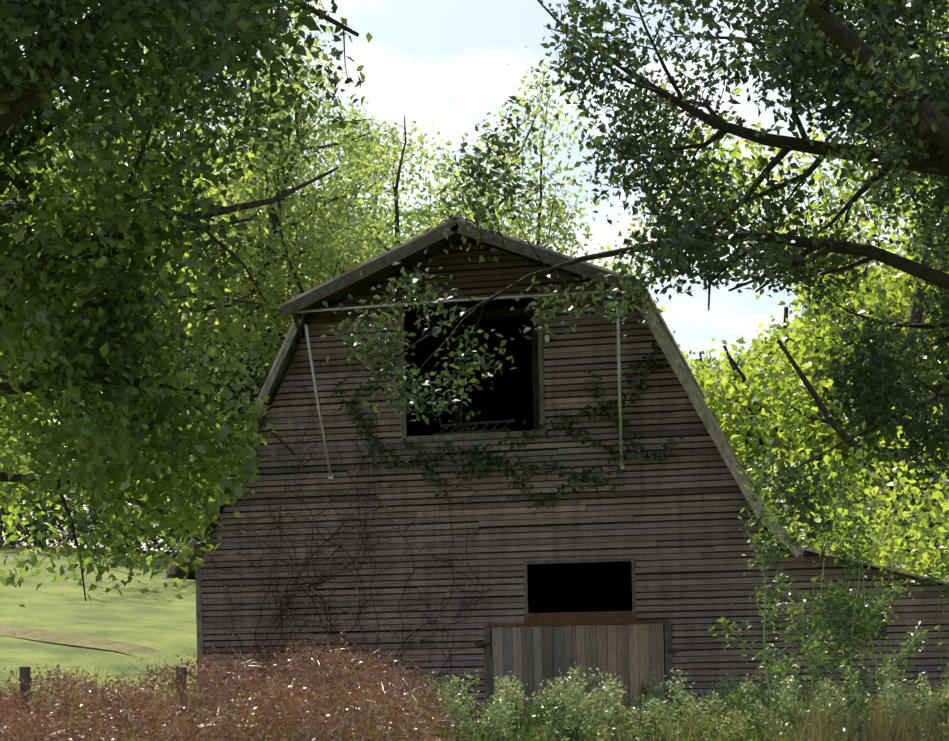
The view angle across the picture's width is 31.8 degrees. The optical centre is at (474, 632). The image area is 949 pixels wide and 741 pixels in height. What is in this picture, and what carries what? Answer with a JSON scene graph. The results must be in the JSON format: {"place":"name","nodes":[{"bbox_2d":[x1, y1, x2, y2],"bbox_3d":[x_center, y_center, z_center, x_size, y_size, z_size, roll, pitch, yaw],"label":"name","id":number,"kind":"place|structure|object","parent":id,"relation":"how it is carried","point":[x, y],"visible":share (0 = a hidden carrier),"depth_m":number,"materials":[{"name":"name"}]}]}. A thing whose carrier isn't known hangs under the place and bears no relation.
{"place":"outdoors","nodes":[
{"label":"outdoors","id":0,"kind":"place"},
{"bbox_2d":[0,625,197,676],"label":"dirt path","id":1,"kind":"structure","parent":0,"point":[66,638],"depth_m":47.79,"materials":[{"name":"beige soil"}]},
{"bbox_2d":[2,668,489,738],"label":"weeds","id":2,"kind":"object","parent":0,"point":[280,680],"visible":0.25,"depth_m":23.17,"materials":[{"name":"brown plant"}]},
{"bbox_2d":[0,545,899,740],"bbox_3d":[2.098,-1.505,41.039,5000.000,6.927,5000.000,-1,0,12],"label":"ground","id":3,"kind":"structure","parent":0,"point":[159,616],"depth_m":53.16,"materials":[{"name":"green plant"}]},
{"bbox_2d":[19,405,56,545],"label":"tree","id":4,"kind":"object","parent":3,"relation":"on","point":[40,502],"visible":0.02,"depth_m":99.01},
{"bbox_2d":[0,127,91,473],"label":"tree","id":5,"kind":"object","parent":3,"relation":"on","point":[18,347],"depth_m":96.71,"materials":[{"name":"green plant"}]},
{"bbox_2d":[0,42,170,473],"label":"tree","id":6,"kind":"object","parent":3,"relation":"on","point":[82,395],"visible":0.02,"depth_m":94.89,"materials":[{"name":"green plant"}]},
{"bbox_2d":[0,111,178,497],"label":"tree left slope trunk and limbs","id":7,"kind":"object","parent":3,"relation":"on","point":[132,164],"depth_m":38.44,"materials":[{"name":"brown plant"}]},
{"bbox_2d":[0,441,220,563],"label":"tree","id":8,"kind":"object","parent":3,"relation":"on","point":[84,529],"visible":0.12,"depth_m":75.51,"materials":[{"name":"green plant"}]},
{"bbox_2d":[0,348,273,551],"bbox_3d":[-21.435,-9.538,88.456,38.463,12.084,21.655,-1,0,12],"label":"meadow edge shrub","id":9,"kind":"object","parent":3,"relation":"on","point":[190,439],"visible":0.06,"depth_m":85.34,"materials":[{"name":"green plant"}]},
{"bbox_2d":[0,107,295,606],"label":"tree","id":10,"kind":"object","parent":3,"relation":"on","point":[30,309],"visible":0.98,"depth_m":15.39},
{"bbox_2d":[0,1,298,548],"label":"tree","id":11,"kind":"object","parent":3,"relation":"on","point":[14,492],"visible":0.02,"depth_m":39.98,"materials":[{"name":"green plant"}]},
{"bbox_2d":[115,107,189,537],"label":"tree","id":12,"kind":"object","parent":3,"relation":"on","point":[184,364],"depth_m":93.91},
{"bbox_2d":[10,43,302,551],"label":"tree","id":13,"kind":"object","parent":3,"relation":"on","point":[193,346],"visible":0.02,"depth_m":92.53,"materials":[{"name":"green plant"}]},
{"bbox_2d":[0,0,358,411],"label":"tree branches","id":14,"kind":"object","parent":3,"relation":"on","point":[7,120],"visible":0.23,"depth_m":15.61,"materials":[{"name":"brown plant"}]},
{"bbox_2d":[0,0,372,478],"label":"tree","id":15,"kind":"object","parent":14,"relation":"attached to","point":[168,29],"visible":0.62,"depth_m":15.54,"materials":[{"name":"green plant"}]},
{"bbox_2d":[1,687,449,740],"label":"weeds","id":16,"kind":"object","parent":3,"relation":"on","point":[421,735],"visible":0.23,"depth_m":20.64,"materials":[{"name":"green plant"}]},
{"bbox_2d":[0,623,466,740],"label":"reddish shrubs","id":17,"kind":"object","parent":3,"relation":"on","point":[43,725],"depth_m":20.24,"materials":[{"name":"brown plant"}]},
{"bbox_2d":[1,640,467,740],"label":"weeds","id":18,"kind":"object","parent":3,"relation":"on","point":[250,697],"visible":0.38,"depth_m":19.88,"materials":[{"name":"plant"}]},
{"bbox_2d":[46,0,435,440],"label":"tree","id":19,"kind":"object","parent":3,"relation":"on","point":[366,126],"visible":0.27,"depth_m":82.81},
{"bbox_2d":[96,3,391,433],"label":"tree","id":20,"kind":"object","parent":3,"relation":"on","point":[242,389],"visible":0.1,"depth_m":84.85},
{"bbox_2d":[19,658,495,739],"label":"fence posts","id":21,"kind":"object","parent":3,"relation":"on","point":[25,673],"visible":0.44,"depth_m":23.23,"materials":[{"name":"brown wood"}]},
{"bbox_2d":[165,69,362,500],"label":"tree","id":22,"kind":"object","parent":3,"relation":"on","point":[306,162],"visible":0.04,"depth_m":104.03,"materials":[{"name":"green plant"}]},
{"bbox_2d":[190,151,486,384],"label":"tree","id":23,"kind":"object","parent":3,"relation":"on","point":[345,202],"visible":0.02,"depth_m":97.87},
{"bbox_2d":[158,113,534,438],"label":"tree","id":24,"kind":"object","parent":3,"relation":"on","point":[408,213],"depth_m":96.72,"materials":[{"name":"green plant"}]},
{"bbox_2d":[273,113,515,276],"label":"tree","id":25,"kind":"object","parent":3,"relation":"on","point":[373,218],"visible":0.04,"depth_m":115.58,"materials":[{"name":"green plant"}]},
{"bbox_2d":[242,79,555,375],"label":"tree","id":26,"kind":"object","parent":3,"relation":"on","point":[300,287],"visible":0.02,"depth_m":80.93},
{"bbox_2d":[197,45,605,422],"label":"tree","id":27,"kind":"object","parent":3,"relation":"on","point":[306,247],"visible":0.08,"depth_m":81.27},
{"bbox_2d":[351,133,479,248],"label":"tree","id":28,"kind":"object","parent":3,"relation":"on","point":[376,187],"depth_m":117.89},
{"bbox_2d":[283,115,600,284],"bbox_3d":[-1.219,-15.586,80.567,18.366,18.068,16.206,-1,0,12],"label":"tree","id":29,"kind":"object","parent":3,"relation":"on","point":[420,139],"visible":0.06,"depth_m":78.34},
{"bbox_2d":[2,683,948,740],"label":"weeds","id":30,"kind":"object","parent":3,"relation":"on","point":[710,738],"visible":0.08,"depth_m":22.50,"materials":[{"name":"green plant"}]},
{"bbox_2d":[15,670,948,740],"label":"weeds","id":31,"kind":"object","parent":3,"relation":"on","point":[572,735],"visible":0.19,"depth_m":22.35,"materials":[{"name":"green plant"}]},
{"bbox_2d":[32,659,948,740],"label":"bushes","id":32,"kind":"object","parent":3,"relation":"on","point":[569,697],"visible":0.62,"depth_m":22.43,"materials":[{"name":"green plant"}]},
{"bbox_2d":[46,671,947,740],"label":"weed carpet blades","id":33,"kind":"object","parent":3,"relation":"on","point":[703,721],"visible":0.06,"depth_m":22.39,"materials":[{"name":"green plant"}]},
{"bbox_2d":[46,675,948,740],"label":"dry grass clumps","id":34,"kind":"object","parent":3,"relation":"on","point":[886,724],"visible":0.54,"depth_m":21.09,"materials":[{"name":"green plant"}]},
{"bbox_2d":[70,694,947,740],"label":"grass","id":35,"kind":"structure","parent":3,"relation":"on","point":[695,732],"depth_m":22.74,"materials":[{"name":"green plant"}]},
{"bbox_2d":[504,91,563,246],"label":"tree","id":36,"kind":"object","parent":3,"relation":"on","point":[539,214],"visible":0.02,"depth_m":80.91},
{"bbox_2d":[469,65,704,370],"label":"tree","id":37,"kind":"object","parent":3,"relation":"on","point":[557,205],"depth_m":80.35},
{"bbox_2d":[570,182,695,361],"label":"tree","id":38,"kind":"object","parent":3,"relation":"on","point":[634,230],"depth_m":96.63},
{"bbox_2d":[404,241,886,729],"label":"barn shell walls","id":39,"kind":"structure","parent":3,"relation":"on","point":[580,587],"depth_m":44.75,"materials":[{"name":"black wood"}]},
{"bbox_2d":[304,324,331,475],"bbox_3d":[-2.935,-4.344,31.373,0.057,2.757,0.955,-1,0,22],"label":"pole","id":40,"kind":"object","parent":39,"relation":"attached to","point":[317,399],"visible":0.93,"depth_m":31.32,"materials":[{"name":"grey metal"}]},
{"bbox_2d":[213,233,643,520],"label":"barn hood rafters","id":41,"kind":"object","parent":39,"relation":"attached to","point":[406,263],"visible":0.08,"depth_m":31.32,"materials":[{"name":"wood"}]},
{"bbox_2d":[295,289,625,312],"bbox_3d":[-0.275,-6.026,30.327,6.400,0.068,0.048,-1,0,12],"label":"hay door rail","id":42,"kind":"object","parent":39,"relation":"attached to","point":[444,301],"visible":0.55,"depth_m":30.32,"materials":[{"name":"grey metal"}]},
{"bbox_2d":[404,297,539,434],"bbox_3d":[0.525,-5.492,34.044,6.212,3.735,5.310,-1,0,12],"label":"barn interior framing","id":43,"kind":"object","parent":39,"relation":"attached to","point":[498,312],"visible":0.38,"depth_m":33.80,"materials":[{"name":"black wood"}]},
{"bbox_2d":[328,463,623,478],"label":"pipe bracket plates","id":44,"kind":"object","parent":39,"relation":"attached to","point":[332,477],"visible":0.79,"depth_m":31.77,"materials":[{"name":"metal"}]},
{"bbox_2d":[166,220,803,720],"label":"barn trim boards","id":45,"kind":"object","parent":39,"relation":"attached to","point":[354,276],"visible":0.73,"depth_m":30.46,"materials":[{"name":"grey wood"}]},
{"bbox_2d":[545,335,549,342],"bbox_3d":[1.349,-5.433,30.881,0.080,0.120,0.090,-1,0,12],"label":"insulator","id":46,"kind":"object","parent":39,"relation":"attached to","point":[547,338],"visible":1,"depth_m":30.84,"materials":[{"name":"white ceramic"}]},
{"bbox_2d":[165,216,947,585],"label":"barn roof","id":47,"kind":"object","parent":39,"relation":"on","point":[281,374],"visible":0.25,"depth_m":31.42,"materials":[{"name":"grey wood"}]},
{"bbox_2d":[199,242,948,727],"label":"barn siding","id":48,"kind":"object","parent":39,"relation":"attached to","point":[687,526],"visible":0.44,"depth_m":31.12,"materials":[{"name":"brown wood"}]},
{"bbox_2d":[203,326,513,705],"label":"bare vines","id":49,"kind":"object","parent":48,"relation":"attached to","point":[308,582],"depth_m":31.75,"materials":[{"name":"brown plant"}]},
{"bbox_2d":[329,342,682,515],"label":"green vine leaves","id":50,"kind":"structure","parent":48,"relation":"attached to","point":[510,463],"depth_m":30.95,"materials":[{"name":"green plant"}]},
{"bbox_2d":[475,643,681,651],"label":"barn door brackets","id":51,"kind":"object","parent":48,"relation":"attached to","point":[668,650],"visible":0.89,"depth_m":30.39,"materials":[{"name":"black metal"}]},
{"bbox_2d":[616,302,622,465],"bbox_3d":[2.626,-4.472,30.195,0.058,2.837,0.949,-1,0,6],"label":"pole","id":52,"kind":"object","parent":39,"relation":"attached to","point":[619,387],"visible":0.81,"depth_m":30.15,"materials":[{"name":"grey metal"}]},
{"bbox_2d":[858,612,886,637],"bbox_3d":[7.106,-0.139,29.780,0.500,0.470,0.030,-1,0,12],"label":"lean-to window pane","id":53,"kind":"object","parent":39,"relation":"attached to","point":[883,632],"visible":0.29,"depth_m":29.73,"materials":[{"name":"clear glass"}]},
{"bbox_2d":[630,199,666,265],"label":"tree","id":54,"kind":"object","parent":3,"relation":"on","point":[631,261],"depth_m":96.39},
{"bbox_2d":[351,0,948,484],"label":"tree branches","id":55,"kind":"object","parent":3,"relation":"on","point":[841,36],"visible":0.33,"depth_m":21.87,"materials":[{"name":"brown plant"}]},
{"bbox_2d":[320,0,948,555],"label":"tree","id":56,"kind":"object","parent":55,"relation":"attached to","point":[884,396],"visible":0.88,"depth_m":21.93,"materials":[{"name":"green plant"}]},
{"bbox_2d":[617,255,752,429],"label":"tree","id":57,"kind":"object","parent":3,"relation":"on","point":[692,360],"visible":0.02,"depth_m":83.29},
{"bbox_2d":[721,465,825,740],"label":"sapling tree trunk and limbs","id":58,"kind":"object","parent":3,"relation":"on","point":[770,695],"visible":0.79,"depth_m":22.27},
{"bbox_2d":[707,446,840,719],"bbox_3d":[4.026,-0.673,22.369,1.766,3.811,2.020,-1,0,12],"label":"sapling","id":59,"kind":"object","parent":3,"relation":"on","point":[769,541],"visible":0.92,"depth_m":22.56,"materials":[{"name":"green plant"}]},
{"bbox_2d":[733,165,845,442],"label":"tree","id":60,"kind":"object","parent":3,"relation":"on","point":[785,314],"visible":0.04,"depth_m":74.16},
{"bbox_2d":[631,3,948,504],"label":"tree","id":61,"kind":"object","parent":3,"relation":"on","point":[801,341],"visible":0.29,"depth_m":54.02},
{"bbox_2d":[692,114,900,475],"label":"tree","id":62,"kind":"object","parent":3,"relation":"on","point":[825,204],"depth_m":73.77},
{"bbox_2d":[758,447,862,709],"bbox_3d":[4.843,-0.668,24.144,1.522,3.870,2.074,-1,0,12],"label":"sapling","id":63,"kind":"object","parent":3,"relation":"on","point":[819,643],"visible":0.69,"depth_m":24.03,"materials":[{"name":"green plant"}]},
{"bbox_2d":[775,472,846,725],"bbox_3d":[4.846,-0.264,24.170,1.075,4.099,1.309,-1,0,12],"label":"sapling tree trunk and limbs","id":64,"kind":"object","parent":3,"relation":"on","point":[813,671],"visible":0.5,"depth_m":24.13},
{"bbox_2d":[678,204,944,543],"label":"tree","id":65,"kind":"object","parent":3,"relation":"on","point":[707,384],"visible":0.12,"depth_m":57.02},
{"bbox_2d":[689,4,945,380],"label":"tree","id":66,"kind":"object","parent":3,"relation":"on","point":[853,310],"visible":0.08,"depth_m":55.09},
{"bbox_2d":[702,278,941,547],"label":"tree","id":67,"kind":"object","parent":3,"relation":"on","point":[733,363],"visible":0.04,"depth_m":58.57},
{"bbox_2d":[709,1,948,408],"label":"tree","id":68,"kind":"object","parent":3,"relation":"on","point":[902,235],"visible":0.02,"depth_m":80.76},
{"bbox_2d":[714,29,948,574],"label":"tree","id":69,"kind":"object","parent":3,"relation":"on","point":[784,409],"visible":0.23,"depth_m":52.13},
{"bbox_2d":[718,391,947,570],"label":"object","id":70,"kind":"object","parent":3,"relation":"on","point":[763,417],"depth_m":56.95,"materials":[{"name":"green plant"}]},
{"bbox_2d":[797,464,872,738],"bbox_3d":[4.533,-0.161,20.749,0.644,3.797,0.875,-1,0,48],"label":"sapling tree trunk and limbs","id":71,"kind":"object","parent":3,"relation":"on","point":[850,709],"visible":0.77,"depth_m":20.66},
{"bbox_2d":[780,450,893,722],"bbox_3d":[4.478,-0.549,20.647,1.422,3.368,1.466,-1,0,12],"label":"sapling","id":72,"kind":"object","parent":3,"relation":"on","point":[848,613],"visible":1,"depth_m":20.63,"materials":[{"name":"green plant"}]},
{"bbox_2d":[747,26,945,318],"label":"tree","id":73,"kind":"object","parent":3,"relation":"on","point":[805,307],"depth_m":82.36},
{"bbox_2d":[745,399,948,638],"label":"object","id":74,"kind":"object","parent":3,"relation":"on","point":[925,553],"visible":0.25,"depth_m":40.47,"materials":[{"name":"green plant"}]},
{"bbox_2d":[764,184,948,564],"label":"tree","id":75,"kind":"object","parent":3,"relation":"on","point":[823,408],"visible":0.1,"depth_m":51.66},
{"bbox_2d":[801,430,940,694],"bbox_3d":[5.629,-0.998,23.694,1.952,3.783,1.450,-1,0,12],"label":"sapling","id":76,"kind":"object","parent":3,"relation":"on","point":[884,611],"visible":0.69,"depth_m":23.67,"materials":[{"name":"green plant"}]},
{"bbox_2d":[828,455,920,713],"bbox_3d":[5.631,-0.495,23.711,1.470,4.548,0.969,-1,0,12],"label":"sapling tree trunk and limbs","id":77,"kind":"object","parent":3,"relation":"on","point":[876,665],"visible":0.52,"depth_m":23.77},
{"bbox_2d":[869,553,948,728],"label":"sapling","id":78,"kind":"object","parent":3,"relation":"on","point":[942,567],"visible":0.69,"depth_m":21.63,"materials":[{"name":"green plant"}]},
{"bbox_2d":[888,572,947,732],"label":"sapling tree trunk and limbs","id":79,"kind":"object","parent":3,"relation":"on","point":[927,708],"visible":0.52,"depth_m":21.77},
{"bbox_2d":[0,0,948,566],"label":"sky","id":80,"kind":"structure","parent":0,"point":[443,63],"materials":[{"name":"white"}]},
{"bbox_2d":[491,623,664,724],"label":"barn door planks","id":81,"kind":"object","parent":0,"point":[531,656],"visible":0.58,"depth_m":30.81,"materials":[{"name":"brown wood"}]},
{"bbox_2d":[487,611,668,626],"bbox_3d":[1.894,-0.255,30.818,3.380,0.240,0.055,-1,0,12],"label":"door rail","id":82,"kind":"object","parent":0,"point":[580,618],"depth_m":30.79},
{"bbox_2d":[693,352,723,368],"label":"tree","id":83,"kind":"object","parent":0,"point":[700,355],"depth_m":82.66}
]}

